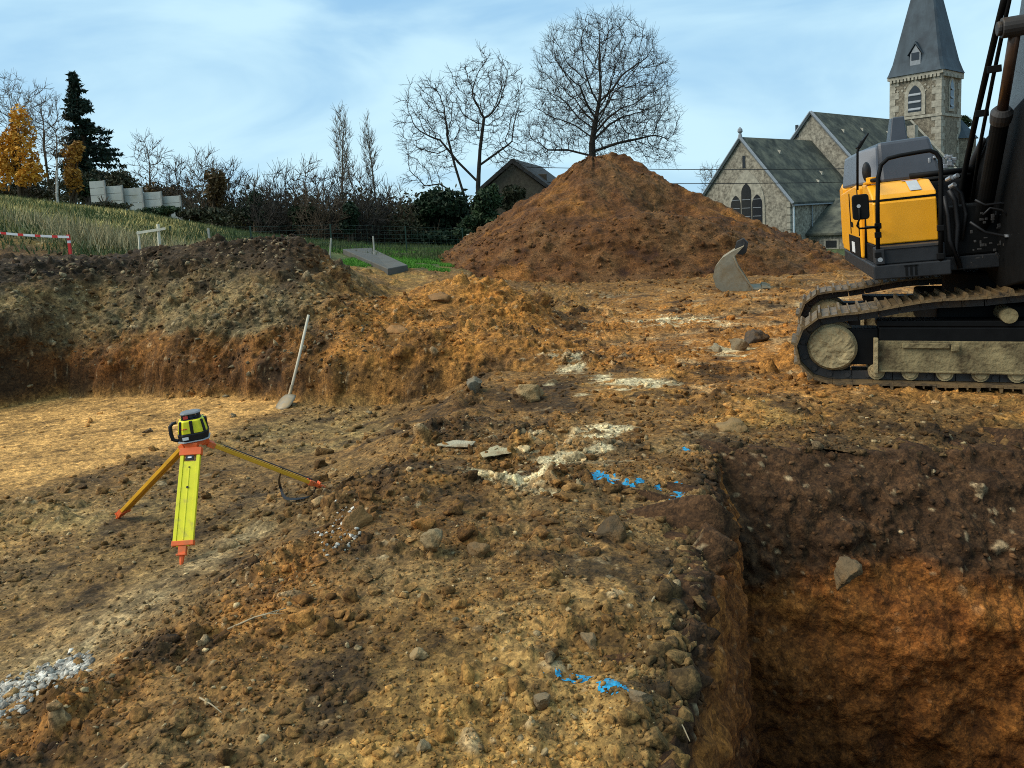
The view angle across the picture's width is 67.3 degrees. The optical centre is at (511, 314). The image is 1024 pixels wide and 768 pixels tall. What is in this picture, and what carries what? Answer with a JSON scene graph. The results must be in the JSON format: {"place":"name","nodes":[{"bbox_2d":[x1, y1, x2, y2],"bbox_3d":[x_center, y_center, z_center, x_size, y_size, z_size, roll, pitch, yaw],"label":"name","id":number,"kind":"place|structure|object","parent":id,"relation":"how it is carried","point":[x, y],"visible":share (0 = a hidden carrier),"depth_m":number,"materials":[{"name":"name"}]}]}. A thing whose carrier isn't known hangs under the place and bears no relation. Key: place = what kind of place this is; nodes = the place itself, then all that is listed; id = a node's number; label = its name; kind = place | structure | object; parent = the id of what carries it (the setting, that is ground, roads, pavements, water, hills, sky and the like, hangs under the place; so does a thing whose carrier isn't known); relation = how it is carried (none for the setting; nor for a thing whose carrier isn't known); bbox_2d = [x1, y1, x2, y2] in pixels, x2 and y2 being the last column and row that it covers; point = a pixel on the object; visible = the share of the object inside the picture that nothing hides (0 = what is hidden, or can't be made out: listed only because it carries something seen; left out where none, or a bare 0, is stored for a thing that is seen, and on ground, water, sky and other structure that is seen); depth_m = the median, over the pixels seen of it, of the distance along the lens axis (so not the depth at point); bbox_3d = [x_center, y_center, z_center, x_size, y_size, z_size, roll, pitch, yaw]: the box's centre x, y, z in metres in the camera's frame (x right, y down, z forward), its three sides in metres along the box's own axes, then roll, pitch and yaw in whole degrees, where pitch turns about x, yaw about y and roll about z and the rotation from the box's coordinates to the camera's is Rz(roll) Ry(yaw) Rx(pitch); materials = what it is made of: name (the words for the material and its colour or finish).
{"place":"outdoors","nodes":[
{"label":"outdoors","id":0,"kind":"place"},
{"bbox_2d":[0,195,235,252],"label":"dry grass","id":1,"kind":"structure","parent":0,"point":[153,223],"depth_m":21.53,"materials":[{"name":"plant"}]},
{"bbox_2d":[0,0,1020,212],"label":"sky","id":2,"kind":"structure","parent":0,"point":[256,82],"materials":[{"name":"blue"}]},
{"bbox_2d":[0,207,1023,767],"bbox_3d":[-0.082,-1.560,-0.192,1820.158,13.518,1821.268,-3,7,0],"label":"ground","id":3,"kind":"structure","parent":0,"point":[904,659],"depth_m":5.35,"materials":[{"name":"soil"}]},
{"bbox_2d":[0,67,46,142],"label":"bare tree","id":4,"kind":"object","parent":3,"relation":"on","point":[9,98],"visible":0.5,"depth_m":52.26,"materials":[{"name":"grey plant"}]},
{"bbox_2d":[0,103,47,197],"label":"yellow tree","id":5,"kind":"object","parent":3,"relation":"on","point":[28,170],"visible":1,"depth_m":40.86,"materials":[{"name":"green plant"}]},
{"bbox_2d":[0,179,55,200],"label":"shrub","id":6,"kind":"object","parent":3,"relation":"on","point":[39,192],"visible":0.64,"depth_m":42.55,"materials":[{"name":"green plant"}]},
{"bbox_2d":[19,78,73,200],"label":"bare tree","id":7,"kind":"object","parent":3,"relation":"on","point":[43,124],"visible":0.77,"depth_m":50.61,"materials":[{"name":"brown plant"}]},
{"bbox_2d":[34,115,72,201],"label":"birch tree","id":8,"kind":"object","parent":3,"relation":"on","point":[57,150],"visible":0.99,"depth_m":40.09,"materials":[{"name":"grey plant"}]},
{"bbox_2d":[66,235,71,253],"bbox_3d":[-7.569,-1.134,13.162,0.042,0.463,0.042,-3,7,0],"label":"tape post","id":9,"kind":"object","parent":3,"relation":"on","point":[69,245],"visible":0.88,"depth_m":13.14,"materials":[{"name":"red plastic"}]},
{"bbox_2d":[0,232,68,237],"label":"barrier tape","id":10,"kind":"object","parent":9,"relation":"attached to","point":[34,235],"visible":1,"depth_m":13.08,"materials":[{"name":"plastic"}]},
{"bbox_2d":[59,140,85,204],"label":"orange tree","id":11,"kind":"object","parent":3,"relation":"on","point":[72,180],"visible":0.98,"depth_m":41.98,"materials":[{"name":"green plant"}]},
{"bbox_2d":[65,178,99,206],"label":"shrub","id":12,"kind":"object","parent":3,"relation":"on","point":[85,195],"visible":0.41,"depth_m":42.91,"materials":[{"name":"green plant"}]},
{"bbox_2d":[52,70,126,198],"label":"conifer","id":13,"kind":"object","parent":3,"relation":"on","point":[78,106],"visible":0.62,"depth_m":52.46,"materials":[{"name":"green plant"}]},
{"bbox_2d":[89,195,133,209],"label":"shrub","id":14,"kind":"object","parent":3,"relation":"on","point":[108,204],"visible":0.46,"depth_m":35.13,"materials":[{"name":"green plant"}]},
{"bbox_2d":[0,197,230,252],"bbox_3d":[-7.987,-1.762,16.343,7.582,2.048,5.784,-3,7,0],"label":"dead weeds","id":15,"kind":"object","parent":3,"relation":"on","point":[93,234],"visible":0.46,"depth_m":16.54,"materials":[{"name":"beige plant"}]},
{"bbox_2d":[103,170,136,193],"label":"shrub","id":16,"kind":"object","parent":3,"relation":"on","point":[118,178],"visible":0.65,"depth_m":45.77,"materials":[{"name":"green plant"}]},
{"bbox_2d":[89,180,182,219],"bbox_3d":[-19.232,-5.367,39.444,4.652,3.160,0.247,-3,7,0],"label":"panel fence","id":17,"kind":"object","parent":3,"relation":"on","point":[100,188],"visible":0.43,"depth_m":39.35,"materials":[{"name":"concrete"}]},
{"bbox_2d":[142,428,152,432],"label":"soil clod","id":18,"kind":"object","parent":3,"relation":"on","point":[148,430],"visible":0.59,"depth_m":8.71,"materials":[{"name":"soil"}]},
{"bbox_2d":[123,130,173,186],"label":"bare tree","id":19,"kind":"object","parent":3,"relation":"on","point":[148,163],"visible":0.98,"depth_m":46.88,"materials":[{"name":"brown plant"}]},
{"bbox_2d":[136,224,165,248],"bbox_3d":[-6.223,-1.297,13.296,0.516,0.518,0.068,-3,7,0],"label":"batter board","id":20,"kind":"object","parent":3,"relation":"on","point":[158,229],"visible":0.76,"depth_m":13.27,"materials":[{"name":"white wood"}]},
{"bbox_2d":[136,204,181,216],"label":"shrub","id":21,"kind":"object","parent":3,"relation":"on","point":[166,211],"visible":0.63,"depth_m":34.14,"materials":[{"name":"green plant"}]},
{"bbox_2d":[141,181,183,206],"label":"shrub","id":22,"kind":"object","parent":3,"relation":"on","point":[147,188],"visible":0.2,"depth_m":44.61,"materials":[{"name":"green plant"}]},
{"bbox_2d":[150,154,200,220],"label":"bare shrub","id":23,"kind":"object","parent":3,"relation":"on","point":[172,184],"visible":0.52,"depth_m":43.05,"materials":[{"name":"brown plant"}]},
{"bbox_2d":[0,500,360,723],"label":"gravel","id":24,"kind":"structure","parent":3,"relation":"on","point":[62,668],"depth_m":3.48,"materials":[{"name":"grey gravel"}]},
{"bbox_2d":[175,199,229,224],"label":"shrub","id":25,"kind":"object","parent":3,"relation":"on","point":[207,214],"visible":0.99,"depth_m":34.08,"materials":[{"name":"green plant"}]},
{"bbox_2d":[180,146,231,223],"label":"bare shrub","id":26,"kind":"object","parent":3,"relation":"on","point":[199,192],"visible":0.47,"depth_m":41.11,"materials":[{"name":"brown plant"}]},
{"bbox_2d":[199,697,221,712],"bbox_3d":[-1.158,1.507,2.967,0.179,0.021,0.018,3,9,41],"label":"stick","id":27,"kind":"object","parent":3,"relation":"on","point":[201,698],"visible":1,"depth_m":2.98,"materials":[{"name":"beige wood"}]},
{"bbox_2d":[202,166,228,224],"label":"shrub","id":28,"kind":"object","parent":3,"relation":"on","point":[216,186],"visible":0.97,"depth_m":37.18,"materials":[{"name":"brown plant"}]},
{"bbox_2d":[115,438,324,564],"bbox_3d":[-2.103,1.139,5.588,1.176,0.725,1.309,-10,10,-43],"label":"tripod","id":29,"kind":"object","parent":3,"relation":"on","point":[186,508],"visible":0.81,"depth_m":5.03,"materials":[{"name":"yellow plastic"}]},
{"bbox_2d":[168,409,210,443],"bbox_3d":[-2.155,0.739,5.119,0.245,0.190,0.180,-9,9,-17],"label":"laser level","id":30,"kind":"object","parent":29,"relation":"on","point":[193,426],"visible":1,"depth_m":5.06,"materials":[{"name":"yellow plastic"}]},
{"bbox_2d":[0,193,453,261],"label":"green grass","id":31,"kind":"structure","parent":3,"relation":"on","point":[235,232],"depth_m":22.77,"materials":[{"name":"green plant"}]},
{"bbox_2d":[210,156,252,223],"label":"bare shrub","id":32,"kind":"object","parent":3,"relation":"on","point":[232,198],"visible":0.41,"depth_m":39.26,"materials":[{"name":"brown plant"}]},
{"bbox_2d":[0,162,472,245],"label":"undergrowth","id":33,"kind":"object","parent":3,"relation":"on","point":[235,221],"visible":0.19,"depth_m":38.60,"materials":[{"name":"brown plant"}]},
{"bbox_2d":[2,174,473,225],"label":"wood","id":34,"kind":"object","parent":3,"relation":"on","point":[395,197],"visible":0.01,"depth_m":78.51,"materials":[{"name":"brown plant"}]},
{"bbox_2d":[241,190,268,233],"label":"shrub","id":35,"kind":"object","parent":3,"relation":"on","point":[251,199],"visible":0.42,"depth_m":36.28,"materials":[{"name":"green plant"}]},
{"bbox_2d":[232,165,279,231],"bbox_3d":[-12.618,-5.557,38.628,2.713,3.945,2.716,0,8,23],"label":"bare shrub","id":36,"kind":"object","parent":3,"relation":"on","point":[253,185],"visible":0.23,"depth_m":38.30,"materials":[{"name":"brown plant"}]},
{"bbox_2d":[227,608,285,629],"bbox_3d":[-1.191,1.422,3.585,0.266,0.066,0.038,-4,7,-7],"label":"stick","id":37,"kind":"object","parent":3,"relation":"on","point":[231,627],"visible":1,"depth_m":3.59,"materials":[{"name":"beige wood"}]},
{"bbox_2d":[240,182,296,235],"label":"bare shrub","id":38,"kind":"object","parent":3,"relation":"on","point":[270,214],"visible":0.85,"depth_m":35.37,"materials":[{"name":"brown plant"}]},
{"bbox_2d":[258,157,304,234],"bbox_3d":[-11.095,-5.337,37.527,2.442,4.660,2.676,-3,7,0],"label":"bare shrub","id":39,"kind":"object","parent":3,"relation":"on","point":[277,186],"visible":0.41,"depth_m":37.29,"materials":[{"name":"brown plant"}]},
{"bbox_2d":[275,315,309,409],"bbox_3d":[-2.797,0.602,9.819,0.229,1.118,0.742,-1,7,19],"label":"shovel","id":40,"kind":"object","parent":3,"relation":"on","point":[285,401],"visible":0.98,"depth_m":9.75,"materials":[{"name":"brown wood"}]},
{"bbox_2d":[286,203,316,237],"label":"shrub","id":41,"kind":"object","parent":3,"relation":"on","point":[294,210],"visible":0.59,"depth_m":35.40,"materials":[{"name":"green plant"}]},
{"bbox_2d":[279,154,325,236],"bbox_3d":[-9.882,-5.544,36.516,2.575,4.229,2.712,-3,7,0],"label":"bare shrub","id":42,"kind":"object","parent":3,"relation":"on","point":[313,179],"visible":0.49,"depth_m":36.22,"materials":[{"name":"brown plant"}]},
{"bbox_2d":[142,224,462,250],"bbox_3d":[-7.436,-2.398,24.864,1.725,2.364,17.701,3,9,41],"label":"wire fence","id":43,"kind":"object","parent":3,"relation":"on","point":[330,233],"visible":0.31,"depth_m":27.69,"materials":[{"name":"grey metal"}]},
{"bbox_2d":[283,184,351,241],"bbox_3d":[-8.558,-4.385,34.732,3.038,3.223,3.291,-3,7,0],"label":"bare shrub","id":44,"kind":"object","parent":3,"relation":"on","point":[320,210],"visible":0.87,"depth_m":34.37,"materials":[{"name":"brown plant"}]},
{"bbox_2d":[301,163,356,240],"bbox_3d":[-8.413,-5.097,35.581,2.598,3.880,2.554,4,10,44],"label":"bare shrub","id":45,"kind":"object","parent":3,"relation":"on","point":[331,176],"visible":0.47,"depth_m":35.32,"materials":[{"name":"brown plant"}]},
{"bbox_2d":[329,238,331,257],"bbox_3d":[-5.186,-1.778,21.917,0.171,0.800,0.054,-3,7,0],"label":"stake","id":46,"kind":"object","parent":3,"relation":"on","point":[330,247],"visible":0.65,"depth_m":21.88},
{"bbox_2d":[328,101,354,203],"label":"poplar","id":47,"kind":"object","parent":3,"relation":"on","point":[336,134],"visible":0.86,"depth_m":55.73,"materials":[{"name":"grey plant"}]},
{"bbox_2d":[338,201,360,243],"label":"shrub","id":48,"kind":"object","parent":3,"relation":"on","point":[350,207],"visible":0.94,"depth_m":34.35,"materials":[{"name":"green plant"}]},
{"bbox_2d":[328,153,380,240],"bbox_3d":[-7.569,-5.254,36.553,2.574,4.808,2.878,-3,7,0],"label":"bare shrub","id":49,"kind":"object","parent":3,"relation":"on","point":[351,183],"visible":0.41,"depth_m":36.41,"materials":[{"name":"brown plant"}]},
{"bbox_2d":[327,186,388,243],"bbox_3d":[-7.021,-4.514,35.734,3.005,2.956,2.918,-3,7,0],"label":"bare shrub","id":50,"kind":"object","parent":3,"relation":"on","point":[368,208],"visible":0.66,"depth_m":35.56,"materials":[{"name":"brown plant"}]},
{"bbox_2d":[342,505,373,530],"bbox_3d":[-0.925,1.243,4.570,0.099,0.216,0.195,4,10,44],"label":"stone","id":51,"kind":"object","parent":3,"relation":"on","point":[359,516],"visible":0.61,"depth_m":4.54,"materials":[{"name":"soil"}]},
{"bbox_2d":[358,109,383,212],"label":"poplar","id":52,"kind":"object","parent":3,"relation":"on","point":[367,170],"visible":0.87,"depth_m":55.83,"materials":[{"name":"grey plant"}]},
{"bbox_2d":[372,236,374,254],"bbox_3d":[-4.278,-1.835,23.931,0.057,1.207,0.054,-3,7,0],"label":"stake","id":53,"kind":"object","parent":3,"relation":"on","point":[373,245],"visible":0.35,"depth_m":23.88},
{"bbox_2d":[343,248,407,274],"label":"concrete slab","id":54,"kind":"structure","parent":3,"relation":"on","point":[387,265],"depth_m":21.37,"materials":[{"name":"grey concrete"}]},
{"bbox_2d":[359,172,399,244],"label":"bare shrub","id":55,"kind":"object","parent":3,"relation":"on","point":[375,185],"visible":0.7,"depth_m":37.52,"materials":[{"name":"brown plant"}]},
{"bbox_2d":[321,244,454,271],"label":"lawn","id":56,"kind":"structure","parent":3,"relation":"on","point":[410,262],"depth_m":22.39,"materials":[{"name":"green plant"}]},
{"bbox_2d":[377,180,415,241],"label":"bare shrub","id":57,"kind":"object","parent":3,"relation":"on","point":[406,205],"visible":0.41,"depth_m":39.45,"materials":[{"name":"brown plant"}]},
{"bbox_2d":[386,325,408,334],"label":"clay clod","id":58,"kind":"object","parent":3,"relation":"on","point":[395,329],"visible":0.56,"depth_m":10.09,"materials":[{"name":"soil"}]},
{"bbox_2d":[396,204,417,242],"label":"shrub","id":59,"kind":"object","parent":3,"relation":"on","point":[408,215],"visible":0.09,"depth_m":41.24,"materials":[{"name":"green plant"}]},
{"bbox_2d":[411,516,435,530],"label":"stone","id":60,"kind":"object","parent":3,"relation":"on","point":[425,523],"visible":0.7,"depth_m":4.49,"materials":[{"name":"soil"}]},
{"bbox_2d":[416,738,430,751],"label":"stone","id":61,"kind":"object","parent":3,"relation":"on","point":[423,745],"visible":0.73,"depth_m":2.63,"materials":[{"name":"beige stone"}]},
{"bbox_2d":[420,528,442,551],"bbox_3d":[-0.432,1.211,4.141,0.130,0.146,0.178,-3,7,0],"label":"stone","id":62,"kind":"object","parent":3,"relation":"on","point":[430,540],"visible":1,"depth_m":4.07,"materials":[{"name":"beige stone"}]},
{"bbox_2d":[406,183,470,245],"bbox_3d":[-3.698,-5.047,39.292,3.363,3.334,3.859,-3,7,0],"label":"shrub","id":63,"kind":"object","parent":3,"relation":"on","point":[441,211],"visible":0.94,"depth_m":38.81,"materials":[{"name":"green plant"}]},
{"bbox_2d":[428,291,450,302],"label":"clay clod","id":64,"kind":"object","parent":3,"relation":"on","point":[440,296],"visible":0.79,"depth_m":11.89,"materials":[{"name":"soil"}]},
{"bbox_2d":[437,440,475,448],"bbox_3d":[-0.436,1.049,6.206,0.303,0.049,0.211,0,8,21],"label":"stone slab","id":65,"kind":"object","parent":3,"relation":"on","point":[459,444],"depth_m":6.15,"materials":[{"name":"grey stone"}]},
{"bbox_2d":[391,39,533,210],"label":"bare tree","id":66,"kind":"object","parent":3,"relation":"on","point":[482,125],"visible":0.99,"depth_m":41.95,"materials":[{"name":"brown plant"}]},
{"bbox_2d":[451,214,477,240],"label":"shrub","id":67,"kind":"object","parent":3,"relation":"on","point":[467,224],"visible":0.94,"depth_m":36.23,"materials":[{"name":"green plant"}]},
{"bbox_2d":[466,376,482,393],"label":"stone","id":68,"kind":"object","parent":3,"relation":"on","point":[473,383],"visible":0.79,"depth_m":8.03,"materials":[{"name":"grey stone"}]},
{"bbox_2d":[467,541,489,557],"bbox_3d":[-0.189,1.280,4.157,0.137,0.085,0.114,0,7,20],"label":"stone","id":69,"kind":"object","parent":3,"relation":"on","point":[476,549],"visible":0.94,"depth_m":4.12,"materials":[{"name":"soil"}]},
{"bbox_2d":[469,183,503,232],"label":"shrub","id":70,"kind":"object","parent":3,"relation":"on","point":[486,202],"visible":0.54,"depth_m":37.22,"materials":[{"name":"green plant"}]},
{"bbox_2d":[480,445,510,457],"bbox_3d":[-0.117,1.065,5.973,0.282,0.030,0.292,-3,7,0],"label":"stone slab","id":71,"kind":"object","parent":3,"relation":"on","point":[497,452],"depth_m":5.93,"materials":[{"name":"grey stone"}]},
{"bbox_2d":[0,157,1023,767],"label":"soil clods","id":72,"kind":"object","parent":3,"relation":"on","point":[674,645],"visible":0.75,"depth_m":4.18,"materials":[{"name":"brown soil"}]},
{"bbox_2d":[410,647,428,659],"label":"stone","id":73,"kind":"object","parent":72,"relation":"on","point":[417,653],"visible":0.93,"depth_m":3.20,"materials":[{"name":"beige stone"}]},
{"bbox_2d":[533,692,550,710],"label":"stone","id":74,"kind":"object","parent":72,"relation":"on","point":[541,701],"visible":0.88,"depth_m":2.85,"materials":[{"name":"grey stone"}]},
{"bbox_2d":[499,184,526,211],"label":"shrub","id":75,"kind":"object","parent":3,"relation":"on","point":[513,194],"visible":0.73,"depth_m":43.30,"materials":[{"name":"green plant"}]},
{"bbox_2d":[480,160,555,214],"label":"house","id":76,"kind":"structure","parent":3,"relation":"on","point":[532,181],"depth_m":46.38,"materials":[{"name":"brick"}]},
{"bbox_2d":[547,182,838,183],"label":"overhead wire","id":77,"kind":"object","parent":76,"relation":"attached to","point":[746,183],"visible":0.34,"depth_m":45.93,"materials":[{"name":"black metal"}]},
{"bbox_2d":[527,166,962,169],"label":"overhead wire","id":78,"kind":"object","parent":76,"relation":"attached to","point":[724,169],"visible":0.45,"depth_m":45.92,"materials":[{"name":"black metal"}]},
{"bbox_2d":[515,384,544,402],"bbox_3d":[0.173,0.793,7.837,0.265,0.210,0.269,0,7,20],"label":"boulder","id":79,"kind":"object","parent":3,"relation":"on","point":[531,393],"visible":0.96,"depth_m":7.74,"materials":[{"name":"stone"}]},
{"bbox_2d":[580,632,596,649],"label":"stone","id":80,"kind":"object","parent":3,"relation":"on","point":[589,639],"visible":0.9,"depth_m":3.27,"materials":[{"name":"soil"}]},
{"bbox_2d":[555,669,628,694],"bbox_3d":[0.322,1.417,2.969,0.346,0.036,0.098,2,8,33],"label":"paint mark","id":81,"kind":"object","parent":3,"relation":"on","point":[611,683],"visible":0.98,"depth_m":2.95,"materials":[{"name":"blue paint"}]},
{"bbox_2d":[513,1,686,169],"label":"bare tree","id":82,"kind":"object","parent":3,"relation":"on","point":[593,137],"visible":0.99,"depth_m":45.24,"materials":[{"name":"brown plant"}]},
{"bbox_2d":[596,514,626,541],"bbox_3d":[0.570,1.240,4.360,0.128,0.198,0.168,-9,9,-42],"label":"stone","id":83,"kind":"object","parent":3,"relation":"on","point":[613,528],"visible":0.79,"depth_m":4.33,"materials":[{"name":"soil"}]},
{"bbox_2d":[591,470,660,490],"bbox_3d":[0.743,1.139,5.243,0.532,0.114,0.311,2,8,33],"label":"paint mark","id":84,"kind":"object","parent":3,"relation":"on","point":[598,474],"visible":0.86,"depth_m":5.24,"materials":[{"name":"blue paint"}]},
{"bbox_2d":[628,688,653,703],"bbox_3d":[0.474,1.418,2.838,0.077,0.078,0.077,-8,9,-38],"label":"stone","id":85,"kind":"object","parent":3,"relation":"on","point":[637,696],"visible":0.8,"depth_m":2.81,"materials":[{"name":"grey stone"}]},
{"bbox_2d":[438,152,859,282],"bbox_3d":[4.032,-3.099,25.200,14.606,4.352,14.016,-3,7,0],"label":"soil heap","id":86,"kind":"object","parent":3,"relation":"on","point":[589,183],"visible":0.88,"depth_m":20.88,"materials":[{"name":"brown soil"}]},
{"bbox_2d":[669,481,682,499],"bbox_3d":[1.076,1.176,5.015,0.116,0.100,0.586,-1,7,16],"label":"paint mark","id":87,"kind":"object","parent":3,"relation":"on","point":[676,492],"visible":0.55,"depth_m":5.14,"materials":[{"name":"blue paint"}]},
{"bbox_2d":[696,161,718,190],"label":"bare tree","id":88,"kind":"object","parent":3,"relation":"on","point":[706,174],"visible":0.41,"depth_m":71.22,"materials":[{"name":"grey plant"}]},
{"bbox_2d":[711,343,722,351],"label":"stone","id":89,"kind":"object","parent":3,"relation":"on","point":[715,347],"visible":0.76,"depth_m":9.78,"materials":[{"name":"grey stone"}]},
{"bbox_2d":[715,417,747,432],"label":"stone","id":90,"kind":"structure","parent":3,"relation":"on","point":[732,424],"depth_m":6.27,"materials":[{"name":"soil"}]},
{"bbox_2d":[729,338,748,350],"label":"stone","id":91,"kind":"object","parent":3,"relation":"on","point":[738,344],"visible":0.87,"depth_m":9.67,"materials":[{"name":"grey stone"}]},
{"bbox_2d":[713,238,770,291],"bbox_3d":[4.960,-1.086,16.627,1.512,1.110,1.072,-3,7,0],"label":"digger bucket","id":92,"kind":"object","parent":3,"relation":"on","point":[729,274],"visible":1,"depth_m":16.16,"materials":[{"name":"metal"}]},
{"bbox_2d":[744,329,769,343],"bbox_3d":[3.147,0.345,10.136,0.365,0.304,0.406,-6,8,-26],"label":"stone","id":93,"kind":"object","parent":3,"relation":"on","point":[753,336],"visible":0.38,"depth_m":10.04,"materials":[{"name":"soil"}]},
{"bbox_2d":[702,0,977,248],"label":"church","id":94,"kind":"structure","parent":3,"relation":"on","point":[925,77],"depth_m":62.85,"materials":[{"name":"stone"}]},
{"bbox_2d":[742,156,744,167],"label":"window","id":95,"kind":"structure","parent":94,"relation":"in","point":[743,157],"depth_m":56.97,"materials":[{"name":"black glass"}]},
{"bbox_2d":[729,170,764,223],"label":"window","id":96,"kind":"structure","parent":94,"relation":"in","point":[748,200],"depth_m":56.92,"materials":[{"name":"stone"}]},
{"bbox_2d":[834,556,862,590],"bbox_3d":[1.647,1.281,3.765,0.116,0.178,0.149,-3,7,0],"label":"stone","id":97,"kind":"object","parent":3,"relation":"on","point":[847,570],"visible":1,"depth_m":3.73,"materials":[{"name":"stone"}]},
{"bbox_2d":[791,0,1023,393],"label":"excavator","id":98,"kind":"object","parent":3,"relation":"on","point":[914,213],"visible":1,"depth_m":7.36,"materials":[{"name":"metal"}]},
{"bbox_2d":[961,115,971,126],"bbox_3d":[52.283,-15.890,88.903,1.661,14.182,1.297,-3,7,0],"label":"shrub","id":99,"kind":"object","parent":3,"relation":"on","point":[965,119],"visible":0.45,"depth_m":87.83,"materials":[{"name":"green plant"}]}
]}

